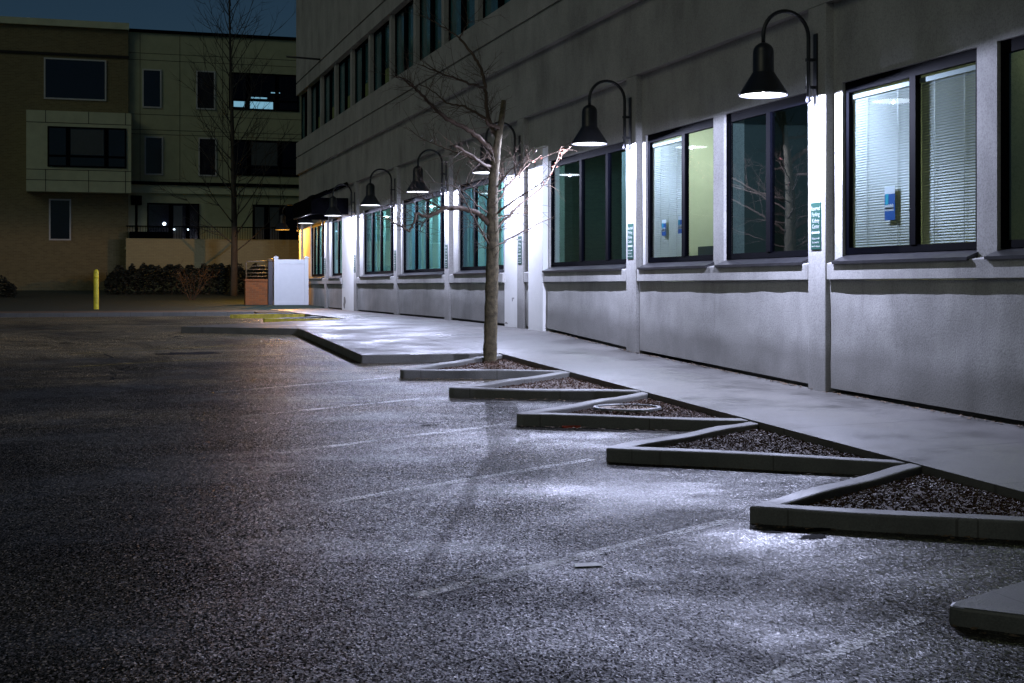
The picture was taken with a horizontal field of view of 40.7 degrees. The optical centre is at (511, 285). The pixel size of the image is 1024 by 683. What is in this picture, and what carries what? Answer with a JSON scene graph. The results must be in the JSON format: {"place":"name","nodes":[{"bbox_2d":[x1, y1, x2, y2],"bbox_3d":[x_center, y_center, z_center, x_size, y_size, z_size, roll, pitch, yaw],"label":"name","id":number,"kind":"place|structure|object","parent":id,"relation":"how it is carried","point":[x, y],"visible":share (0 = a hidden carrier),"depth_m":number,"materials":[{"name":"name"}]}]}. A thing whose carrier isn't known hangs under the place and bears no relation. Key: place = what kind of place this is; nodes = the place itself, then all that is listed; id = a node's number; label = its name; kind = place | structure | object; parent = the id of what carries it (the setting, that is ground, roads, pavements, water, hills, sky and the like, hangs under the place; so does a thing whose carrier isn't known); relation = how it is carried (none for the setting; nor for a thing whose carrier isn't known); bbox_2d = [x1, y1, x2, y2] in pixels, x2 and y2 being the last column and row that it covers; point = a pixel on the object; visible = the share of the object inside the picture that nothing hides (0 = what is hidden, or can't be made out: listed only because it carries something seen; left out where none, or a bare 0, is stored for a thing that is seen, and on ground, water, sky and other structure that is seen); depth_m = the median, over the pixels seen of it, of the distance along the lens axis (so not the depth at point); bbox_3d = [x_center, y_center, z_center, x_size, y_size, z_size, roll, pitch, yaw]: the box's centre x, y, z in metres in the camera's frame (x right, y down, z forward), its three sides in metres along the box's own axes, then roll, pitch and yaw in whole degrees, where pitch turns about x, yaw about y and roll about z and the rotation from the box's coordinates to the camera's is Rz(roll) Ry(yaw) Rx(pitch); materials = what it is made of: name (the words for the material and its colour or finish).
{"place":"outdoors","nodes":[
{"label":"outdoors","id":0,"kind":"place"},
{"bbox_2d":[0,310,290,313],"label":"path","id":1,"kind":"structure","parent":0,"point":[263,311],"depth_m":44.22,"materials":[{"name":"grey concrete"}]},
{"bbox_2d":[0,0,295,36],"label":"sky","id":2,"kind":"structure","parent":0,"point":[171,15],"materials":[{"name":"blue"}]},
{"bbox_2d":[0,290,322,310],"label":"lawn","id":3,"kind":"structure","parent":0,"point":[53,300],"depth_m":52.82,"materials":[{"name":"green plant"}]},
{"bbox_2d":[0,275,17,297],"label":"bush","id":4,"kind":"object","parent":3,"relation":"on","point":[9,287],"visible":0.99,"depth_m":56.65,"materials":[{"name":"green plant"}]},
{"bbox_2d":[94,269,98,308],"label":"bollard","id":5,"kind":"object","parent":3,"relation":"on","point":[96,288],"visible":0.95,"depth_m":46.84,"materials":[{"name":"yellow metal"}]},
{"bbox_2d":[0,16,300,291],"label":"apartment building","id":6,"kind":"structure","parent":3,"relation":"on","point":[98,130],"depth_m":66.94,"materials":[{"name":"brown brick"}]},
{"bbox_2d":[49,199,70,239],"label":"window","id":7,"kind":"structure","parent":6,"relation":"in","point":[59,209],"depth_m":66.26,"materials":[{"name":"black glass"}]},
{"bbox_2d":[44,57,105,100],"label":"window","id":8,"kind":"structure","parent":6,"relation":"in","point":[64,78],"depth_m":66.47,"materials":[{"name":"black glass"}]},
{"bbox_2d":[47,126,125,167],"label":"window","id":9,"kind":"structure","parent":6,"relation":"in","point":[88,147],"depth_m":65.90,"materials":[{"name":"black glass"}]},
{"bbox_2d":[142,69,161,107],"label":"window","id":10,"kind":"structure","parent":6,"relation":"in","point":[151,78],"depth_m":67.78,"materials":[{"name":"black glass"}]},
{"bbox_2d":[144,136,162,174],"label":"window","id":11,"kind":"structure","parent":6,"relation":"in","point":[153,145],"depth_m":67.81,"materials":[{"name":"black glass"}]},
{"bbox_2d":[147,203,198,238],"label":"window","id":12,"kind":"structure","parent":6,"relation":"in","point":[158,214],"depth_m":68.10,"materials":[{"name":"black glass"}]},
{"bbox_2d":[196,70,214,109],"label":"window","id":13,"kind":"structure","parent":6,"relation":"in","point":[202,93],"depth_m":68.55,"materials":[{"name":"black glass"}]},
{"bbox_2d":[198,137,216,176],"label":"window","id":14,"kind":"structure","parent":6,"relation":"in","point":[206,170],"depth_m":68.56,"materials":[{"name":"black glass"}]},
{"bbox_2d":[229,72,298,111],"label":"window","id":15,"kind":"structure","parent":6,"relation":"in","point":[278,86],"depth_m":69.46,"materials":[{"name":"black glass"}]},
{"bbox_2d":[235,139,298,176],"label":"window","id":16,"kind":"structure","parent":6,"relation":"in","point":[286,161],"depth_m":69.47,"materials":[{"name":"black glass"}]},
{"bbox_2d":[252,204,298,239],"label":"window","id":17,"kind":"structure","parent":6,"relation":"in","point":[261,214],"depth_m":69.52,"materials":[{"name":"black glass"}]},
{"bbox_2d":[104,262,273,294],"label":"clipped hedge","id":18,"kind":"object","parent":3,"relation":"on","point":[150,270],"visible":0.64,"depth_m":61.93,"materials":[{"name":"green plant"}]},
{"bbox_2d":[173,262,220,299],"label":"bare shrub","id":19,"kind":"object","parent":3,"relation":"on","point":[185,290],"visible":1,"depth_m":55.58,"materials":[{"name":"brown plant"}]},
{"bbox_2d":[145,0,297,295],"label":"bare tree","id":20,"kind":"object","parent":3,"relation":"on","point":[234,251],"visible":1,"depth_m":60.51,"materials":[{"name":"brown plant"}]},
{"bbox_2d":[243,279,267,304],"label":"brick pier","id":21,"kind":"structure","parent":3,"relation":"on","point":[255,291],"depth_m":51.59,"materials":[{"name":"brown brick"}]},
{"bbox_2d":[245,261,266,278],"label":"metal railing","id":22,"kind":"object","parent":21,"relation":"on","point":[246,269],"visible":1,"depth_m":51.72,"materials":[{"name":"black metal"}]},
{"bbox_2d":[266,259,273,304],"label":"gate post","id":23,"kind":"object","parent":3,"relation":"on","point":[270,281],"visible":0.84,"depth_m":51.65,"materials":[{"name":"paint"}]},
{"bbox_2d":[273,256,308,304],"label":"vinyl fence","id":24,"kind":"object","parent":3,"relation":"on","point":[291,281],"visible":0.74,"depth_m":51.74,"materials":[{"name":"white plastic"}]},
{"bbox_2d":[230,313,304,317],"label":"planting island","id":25,"kind":"structure","parent":0,"point":[274,315],"depth_m":40.11,"materials":[{"name":"plant"}]},
{"bbox_2d":[263,316,340,321],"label":"planting island","id":26,"kind":"structure","parent":0,"point":[292,319],"depth_m":34.71,"materials":[{"name":"plant"}]},
{"bbox_2d":[181,319,498,362],"bbox_3d":[-4.185,1.052,27.108,4.293,0.486,12.950,0,0,-17],"label":"sidewalk apron","id":27,"kind":"object","parent":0,"point":[359,341],"visible":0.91,"depth_m":24.66,"materials":[{"name":"concrete"}]},
{"bbox_2d":[0,316,1023,682],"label":"parking lot","id":28,"kind":"structure","parent":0,"point":[170,520],"depth_m":8.23,"materials":[{"name":"grey asphalt"}]},
{"bbox_2d":[156,352,215,354],"bbox_3d":[-5.328,1.097,22.538,1.178,0.018,0.595,0,0,-17],"label":"tar patch","id":29,"kind":"object","parent":28,"relation":"on","point":[177,353],"visible":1,"depth_m":22.49,"materials":[{"name":"black asphalt"}]},
{"bbox_2d":[77,341,308,353],"bbox_3d":[-5.425,1.060,23.815,4.759,0.069,0.100,0,0,-45],"label":"stall line","id":30,"kind":"object","parent":28,"relation":"on","point":[199,347],"visible":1,"depth_m":24.06,"materials":[{"name":"white paint"}]},
{"bbox_2d":[72,351,328,366],"bbox_3d":[-4.710,1.132,21.524,4.759,0.069,0.100,0,0,-45],"label":"stall line","id":31,"kind":"object","parent":28,"relation":"on","point":[191,359],"visible":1,"depth_m":21.32,"materials":[{"name":"white paint"}]},
{"bbox_2d":[251,377,387,389],"bbox_3d":[-2.596,1.261,17.700,0.100,0.045,2.848,0,0,43],"label":"stall line","id":32,"kind":"object","parent":28,"relation":"on","point":[330,382],"visible":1,"depth_m":17.95,"materials":[{"name":"white paint"}]},
{"bbox_2d":[247,397,427,416],"bbox_3d":[-1.829,1.335,15.373,0.100,0.045,2.848,0,0,43],"label":"stall line","id":33,"kind":"object","parent":28,"relation":"on","point":[344,405],"visible":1,"depth_m":15.19,"materials":[{"name":"white paint"}]},
{"bbox_2d":[276,424,504,452],"bbox_3d":[-1.036,1.413,12.896,0.100,0.045,2.848,0,0,43],"label":"stall line","id":34,"kind":"object","parent":28,"relation":"on","point":[394,437],"visible":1,"depth_m":12.94,"materials":[{"name":"white paint"}]},
{"bbox_2d":[334,458,594,502],"bbox_3d":[-0.299,1.485,10.633,0.100,0.045,2.848,0,0,43],"label":"stall line","id":35,"kind":"object","parent":28,"relation":"on","point":[433,485],"visible":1,"depth_m":10.36,"materials":[{"name":"white paint"}]},
{"bbox_2d":[400,354,562,378],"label":"planting island","id":36,"kind":"structure","parent":28,"relation":"on","point":[500,367],"depth_m":18.64,"materials":[{"name":"concrete"}]},
{"bbox_2d":[343,0,577,362],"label":"young tree","id":37,"kind":"object","parent":36,"relation":"in","point":[491,223],"visible":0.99,"depth_m":20.62,"materials":[{"name":"brown plant"}]},
{"bbox_2d":[449,371,640,400],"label":"planting island","id":38,"kind":"structure","parent":28,"relation":"on","point":[564,385],"depth_m":16.28,"materials":[{"name":"concrete"}]},
{"bbox_2d":[408,519,729,597],"bbox_3d":[0.474,1.565,8.088,0.100,0.045,2.848,0,0,43],"label":"stall line","id":39,"kind":"object","parent":28,"relation":"on","point":[444,589],"visible":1,"depth_m":7.83,"materials":[{"name":"white paint"}]},
{"bbox_2d":[562,425,580,427],"bbox_3d":[0.609,1.399,13.718,0.230,0.020,0.030,0,0,-17],"label":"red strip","id":40,"kind":"object","parent":28,"relation":"on","point":[575,426],"visible":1,"depth_m":13.70,"materials":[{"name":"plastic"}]},
{"bbox_2d":[574,562,603,566],"bbox_3d":[0.426,1.571,7.784,0.171,0.004,0.083,0,0,-12],"label":"paper scrap","id":41,"kind":"object","parent":28,"relation":"on","point":[586,564],"visible":1,"depth_m":7.78,"materials":[{"name":"white paper"}]},
{"bbox_2d":[516,392,748,430],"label":"planting island","id":42,"kind":"structure","parent":28,"relation":"on","point":[667,416],"depth_m":13.78,"materials":[{"name":"concrete"}]},
{"bbox_2d":[593,404,661,414],"bbox_3d":[1.217,1.318,14.573,0.724,0.092,0.724,0,0,-17],"label":"utility cover","id":43,"kind":"object","parent":42,"relation":"on","point":[605,408],"visible":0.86,"depth_m":14.44,"materials":[{"name":"metal"}]},
{"bbox_2d":[397,331,1022,636],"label":"leaf litter","id":44,"kind":"object","parent":28,"relation":"on","point":[972,628],"visible":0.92,"depth_m":13.49,"materials":[{"name":"brown plant"}]},
{"bbox_2d":[606,422,905,474],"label":"planting island","id":45,"kind":"structure","parent":28,"relation":"on","point":[748,445],"depth_m":11.47,"materials":[{"name":"concrete"}]},
{"bbox_2d":[759,528,833,532],"bbox_3d":[1.844,1.556,8.805,0.636,0.004,0.118,0,0,-17],"label":"tar patch","id":46,"kind":"object","parent":28,"relation":"on","point":[797,530],"visible":1,"depth_m":8.79,"materials":[{"name":"black asphalt"}]},
{"bbox_2d":[800,533,826,538],"bbox_3d":[1.882,1.562,8.606,0.282,0.004,0.117,0,0,-26],"label":"tar patch","id":47,"kind":"object","parent":28,"relation":"on","point":[814,536],"visible":1,"depth_m":8.61,"materials":[{"name":"black asphalt"}]},
{"bbox_2d":[744,616,925,682],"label":"stall line","id":48,"kind":"object","parent":28,"relation":"on","point":[834,649],"visible":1,"depth_m":6.10,"materials":[{"name":"white paint"}]},
{"bbox_2d":[750,463,1023,540],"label":"planting island","id":49,"kind":"structure","parent":28,"relation":"on","point":[909,498],"depth_m":9.09,"materials":[{"name":"concrete"}]},
{"bbox_2d":[949,581,1023,634],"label":"planting island","id":50,"kind":"structure","parent":28,"relation":"on","point":[1000,610],"depth_m":6.59,"materials":[{"name":"concrete"}]},
{"bbox_2d":[560,331,687,359],"bbox_3d":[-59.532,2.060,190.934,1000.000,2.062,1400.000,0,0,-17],"label":"ground","id":51,"kind":"structure","parent":0,"point":[659,354],"depth_m":24.15,"materials":[{"name":"grey concrete"}]},
{"bbox_2d":[0,312,253,316],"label":"kerb","id":52,"kind":"structure","parent":51,"relation":"on","point":[121,314],"depth_m":42.37,"materials":[{"name":"concrete"}]},
{"bbox_2d":[296,0,1023,425],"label":"medical building","id":53,"kind":"structure","parent":51,"relation":"on","point":[918,302],"depth_m":19.13,"materials":[{"name":"paint"}]},
{"bbox_2d":[275,204,299,232],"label":"wall lamp","id":54,"kind":"object","parent":53,"relation":"attached to","point":[282,224],"visible":0.86,"depth_m":54.02,"materials":[{"name":"black metal"}]},
{"bbox_2d":[286,56,319,59],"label":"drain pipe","id":55,"kind":"object","parent":53,"relation":"attached to","point":[302,57],"visible":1,"depth_m":48.88,"materials":[{"name":"black metal"}]},
{"bbox_2d":[301,91,306,139],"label":"upper window","id":56,"kind":"structure","parent":53,"relation":"in","point":[304,97],"depth_m":54.05,"materials":[{"name":"black glass"}]},
{"bbox_2d":[298,195,324,226],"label":"wall lamp","id":57,"kind":"object","parent":53,"relation":"attached to","point":[305,221],"visible":0.3,"depth_m":48.46,"materials":[{"name":"black metal"}]},
{"bbox_2d":[311,80,319,132],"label":"upper window","id":58,"kind":"structure","parent":53,"relation":"in","point":[315,89],"depth_m":51.50,"materials":[{"name":"black glass"}]},
{"bbox_2d":[309,222,323,278],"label":"window","id":59,"kind":"structure","parent":53,"relation":"in","point":[320,230],"depth_m":51.44,"materials":[{"name":"teal glass"}]},
{"bbox_2d":[293,182,347,219],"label":"entrance canopy","id":60,"kind":"object","parent":53,"relation":"attached to","point":[315,207],"visible":0.93,"depth_m":44.41,"materials":[{"name":"metal"}]},
{"bbox_2d":[324,258,325,273],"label":"parking sign","id":61,"kind":"object","parent":53,"relation":"attached to","point":[324,265],"visible":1,"depth_m":48.72,"materials":[{"name":"white metal"}]},
{"bbox_2d":[324,68,333,123],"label":"upper window","id":62,"kind":"structure","parent":53,"relation":"in","point":[329,77],"depth_m":48.30,"materials":[{"name":"black glass"}]},
{"bbox_2d":[328,217,341,278],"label":"window","id":63,"kind":"structure","parent":53,"relation":"in","point":[338,275],"depth_m":47.12,"materials":[{"name":"teal glass"}]},
{"bbox_2d":[324,184,354,219],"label":"wall lamp","id":64,"kind":"object","parent":53,"relation":"attached to","point":[333,210],"visible":0.96,"depth_m":43.16,"materials":[{"name":"black metal"}]},
{"bbox_2d":[339,54,349,113],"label":"upper window","id":65,"kind":"structure","parent":53,"relation":"in","point":[344,66],"depth_m":45.82,"materials":[{"name":"glass"}]},
{"bbox_2d":[355,39,367,103],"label":"upper window","id":66,"kind":"structure","parent":53,"relation":"in","point":[361,52],"depth_m":43.04,"materials":[{"name":"black glass"}]},
{"bbox_2d":[359,203,393,277],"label":"window","id":67,"kind":"structure","parent":53,"relation":"in","point":[374,273],"depth_m":40.71,"materials":[{"name":"teal glass"}]},
{"bbox_2d":[360,168,394,209],"bbox_3d":[-3.677,-2.653,37.645,0.938,1.126,0.563,0,0,4],"label":"wall lamp","id":68,"kind":"object","parent":53,"relation":"attached to","point":[370,199],"visible":0.98,"depth_m":37.57,"materials":[{"name":"black metal"}]},
{"bbox_2d":[374,20,388,90],"bbox_3d":[-3.685,-6.585,39.769,0.100,1.864,2.663,0,0,-17],"label":"upper window","id":69,"kind":"structure","parent":53,"relation":"in","point":[381,36],"depth_m":39.88,"materials":[{"name":"black glass"}]},
{"bbox_2d":[394,250,395,270],"bbox_3d":[-3.212,-0.700,37.860,0.010,0.550,0.230,0,0,-17],"label":"parking sign","id":70,"kind":"object","parent":53,"relation":"attached to","point":[394,260],"visible":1,"depth_m":37.89,"materials":[{"name":"grey metal"}]},
{"bbox_2d":[395,0,412,75],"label":"upper window","id":71,"kind":"structure","parent":53,"relation":"in","point":[403,21],"depth_m":37.03,"materials":[{"name":"glass"}]},
{"bbox_2d":[397,190,443,276],"bbox_3d":[-2.229,-1.290,35.296,0.377,2.080,4.760,0,0,-17],"label":"window","id":72,"kind":"structure","parent":53,"relation":"in","point":[417,270],"depth_m":35.44,"materials":[{"name":"teal glass"}]},
{"bbox_2d":[406,149,446,196],"bbox_3d":[-2.016,-2.653,32.318,0.938,1.126,0.563,0,0,4],"label":"wall lamp","id":73,"kind":"object","parent":53,"relation":"attached to","point":[422,187],"visible":0.88,"depth_m":32.26,"materials":[{"name":"black metal"}]},
{"bbox_2d":[420,0,440,59],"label":"upper window","id":74,"kind":"structure","parent":53,"relation":"in","point":[430,33],"depth_m":34.27,"materials":[{"name":"glass"}]},
{"bbox_2d":[445,244,447,267],"bbox_3d":[-1.551,-0.700,32.533,0.010,0.550,0.230,0,0,-17],"label":"parking sign","id":75,"kind":"object","parent":53,"relation":"attached to","point":[446,256],"visible":1,"depth_m":32.49,"materials":[{"name":"teal metal"}]},
{"bbox_2d":[449,0,474,39],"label":"upper window","id":76,"kind":"structure","parent":53,"relation":"in","point":[458,24],"depth_m":31.79,"materials":[{"name":"glass"}]},
{"bbox_2d":[453,174,503,274],"bbox_3d":[-0.651,-1.290,30.237,0.377,2.080,3.620,0,0,-17],"label":"window","id":77,"kind":"structure","parent":53,"relation":"in","point":[474,268],"depth_m":31.09,"materials":[{"name":"teal glass"}]},
{"bbox_2d":[472,122,520,179],"bbox_3d":[-0.313,-2.653,26.857,0.938,1.126,0.563,0,0,4],"label":"wall lamp","id":78,"kind":"object","parent":53,"relation":"attached to","point":[487,161],"visible":0.57,"depth_m":26.86,"materials":[{"name":"black metal"}]},
{"bbox_2d":[483,0,509,17],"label":"upper window","id":79,"kind":"structure","parent":53,"relation":"in","point":[489,6],"depth_m":29.39,"materials":[{"name":"glass"}]},
{"bbox_2d":[518,236,521,263],"bbox_3d":[0.152,-0.700,27.072,0.010,0.550,0.230,0,0,-17],"label":"parking sign","id":80,"kind":"object","parent":53,"relation":"attached to","point":[519,250],"visible":0.99,"depth_m":27.07,"materials":[{"name":"teal metal"}]},
{"bbox_2d":[542,142,625,272],"bbox_3d":[1.253,-1.290,23.891,0.235,2.080,3.910,0,0,-17],"label":"window","id":81,"kind":"structure","parent":53,"relation":"in","point":[588,214],"depth_m":23.82,"materials":[{"name":"glass"}]},
{"bbox_2d":[571,79,631,152],"bbox_3d":[1.389,-2.653,21.397,0.938,1.126,0.563,0,0,4],"label":"wall lamp","id":82,"kind":"object","parent":53,"relation":"attached to","point":[589,133],"visible":1,"depth_m":21.35,"materials":[{"name":"black metal"}]},
{"bbox_2d":[628,223,632,258],"bbox_3d":[1.854,-0.700,21.611,0.010,0.550,0.230,0,0,-17],"label":"parking sign","id":83,"kind":"object","parent":53,"relation":"attached to","point":[630,241],"visible":1,"depth_m":21.60,"materials":[{"name":"teal metal"}]},
{"bbox_2d":[662,220,665,235],"bbox_3d":[2.291,-0.880,20.826,0.004,0.240,0.150,0,0,-17],"label":"window notice","id":84,"kind":"object","parent":53,"relation":"attached to","point":[663,227],"depth_m":20.83,"materials":[{"name":"blue paper"}]},
{"bbox_2d":[637,118,713,269],"bbox_3d":[2.422,-1.290,20.186,0.262,2.080,2.440,0,0,-17],"label":"window","id":85,"kind":"structure","parent":53,"relation":"in","point":[662,260],"depth_m":20.63,"materials":[{"name":"glass"}]},
{"bbox_2d":[678,216,681,233],"bbox_3d":[2.469,-0.900,20.253,0.004,0.260,0.150,0,0,-17],"label":"window notice","id":86,"kind":"object","parent":53,"relation":"attached to","point":[679,224],"depth_m":20.27,"materials":[{"name":"blue paper"}]},
{"bbox_2d":[714,93,807,267],"bbox_3d":[3.206,-1.290,17.628,0.235,2.080,2.350,0,0,-17],"label":"window","id":87,"kind":"structure","parent":53,"relation":"in","point":[767,144],"depth_m":17.57,"materials":[{"name":"glass"}]},
{"bbox_2d":[739,9,817,107],"bbox_3d":[3.092,-2.653,15.936,0.938,1.126,0.563,0,0,4],"label":"wall lamp","id":88,"kind":"object","parent":53,"relation":"attached to","point":[763,81],"visible":1,"depth_m":15.90,"materials":[{"name":"black metal"}]},
{"bbox_2d":[811,202,820,249],"bbox_3d":[3.557,-0.700,16.151,0.010,0.550,0.230,0,0,-17],"label":"parking sign","id":89,"kind":"object","parent":53,"relation":"attached to","point":[815,226],"visible":1,"depth_m":16.13,"materials":[{"name":"teal metal"}]},
{"bbox_2d":[885,186,894,220],"bbox_3d":[4.106,-0.900,15.002,0.004,0.370,0.200,0,0,-17],"label":"window notice","id":90,"kind":"object","parent":53,"relation":"attached to","point":[889,203],"depth_m":15.00,"materials":[{"name":"blue paper"}]},
{"bbox_2d":[831,48,977,263],"bbox_3d":[4.156,-1.290,14.625,0.262,2.080,2.530,0,0,-17],"label":"window","id":91,"kind":"structure","parent":53,"relation":"in","point":[911,249],"depth_m":14.50,"materials":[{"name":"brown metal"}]},
{"bbox_2d":[984,35,1023,259],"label":"window","id":92,"kind":"structure","parent":53,"relation":"in","point":[1012,50],"depth_m":13.00,"materials":[{"name":"glass"}]},
{"bbox_2d":[270,308,1023,500],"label":"sidewalk","id":93,"kind":"structure","parent":0,"point":[981,454],"depth_m":14.51,"materials":[{"name":"concrete"}]}
]}

